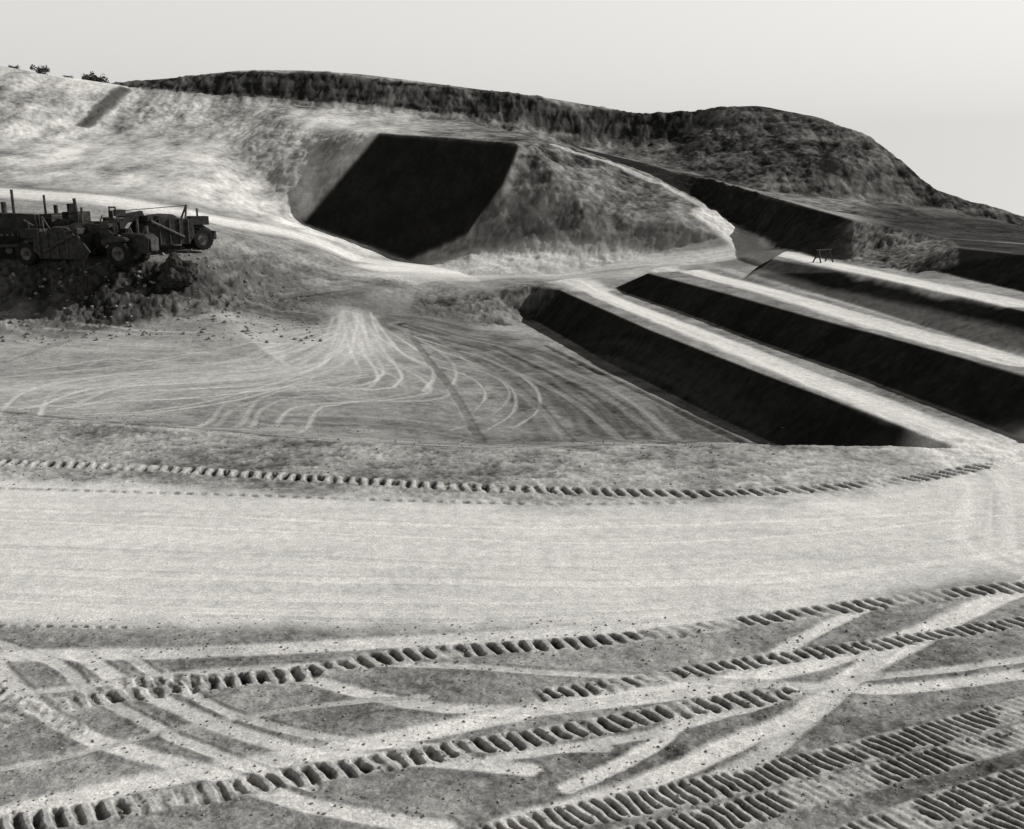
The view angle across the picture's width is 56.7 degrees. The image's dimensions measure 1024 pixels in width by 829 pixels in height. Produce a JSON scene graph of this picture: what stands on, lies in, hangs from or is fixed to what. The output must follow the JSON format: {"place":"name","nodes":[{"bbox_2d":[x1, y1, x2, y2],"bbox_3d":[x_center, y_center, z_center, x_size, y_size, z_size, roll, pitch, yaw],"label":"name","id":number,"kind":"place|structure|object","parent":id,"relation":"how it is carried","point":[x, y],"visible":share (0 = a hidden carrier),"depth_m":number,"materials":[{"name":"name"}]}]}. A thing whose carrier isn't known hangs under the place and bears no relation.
{"place":"outdoors","nodes":[
{"label":"outdoors","id":0,"kind":"place"},
{"bbox_2d":[0,66,1023,828],"bbox_3d":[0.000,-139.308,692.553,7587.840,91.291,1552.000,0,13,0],"label":"ground","id":1,"kind":"structure","parent":0,"point":[452,266],"depth_m":34.61,"materials":[{"name":"soil"}]},
{"bbox_2d":[0,190,40,256],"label":"crawler bulldozer","id":2,"kind":"object","parent":1,"relation":"on","point":[12,223],"visible":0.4,"depth_m":82.04,"materials":[{"name":"metal"}]},
{"bbox_2d":[30,64,49,74],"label":"shrub","id":3,"kind":"object","parent":1,"relation":"on","point":[43,69],"visible":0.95,"depth_m":161.75,"materials":[{"name":"black plant"}]},
{"bbox_2d":[35,195,90,228],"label":"crawler bulldozer","id":4,"kind":"object","parent":1,"relation":"on","point":[73,212],"visible":0.21,"depth_m":83.58,"materials":[{"name":"metal"}]},
{"bbox_2d":[15,216,158,266],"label":"wheel tractor scraper","id":5,"kind":"object","parent":1,"relation":"on","point":[127,247],"visible":0.97,"depth_m":79.42,"materials":[{"name":"metal"}]},
{"bbox_2d":[81,71,107,81],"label":"shrub","id":6,"kind":"object","parent":1,"relation":"on","point":[88,77],"visible":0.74,"depth_m":165.33,"materials":[{"name":"black plant"}]},
{"bbox_2d":[69,204,216,253],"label":"wheel tractor scraper","id":7,"kind":"object","parent":1,"relation":"on","point":[186,231],"visible":0.8,"depth_m":83.78,"materials":[{"name":"metal"}]},
{"bbox_2d":[157,252,197,287],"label":"earth clod","id":8,"kind":"object","parent":1,"relation":"on","point":[176,270],"visible":0.94,"depth_m":79.67,"materials":[{"name":"soil"}]},
{"bbox_2d":[0,245,1023,820],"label":"scattered stones","id":9,"kind":"object","parent":1,"relation":"on","point":[144,333],"visible":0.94,"depth_m":19.66,"materials":[{"name":"grey stone"}]},
{"bbox_2d":[813,249,833,262],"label":"timber trestle","id":10,"kind":"object","parent":1,"relation":"on","point":[819,250],"visible":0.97,"depth_m":85.38,"materials":[{"name":"wood"}]},
{"bbox_2d":[0,0,1023,215],"label":"sky","id":11,"kind":"structure","parent":0,"point":[938,84],"materials":[{"name":"white"}]}
]}

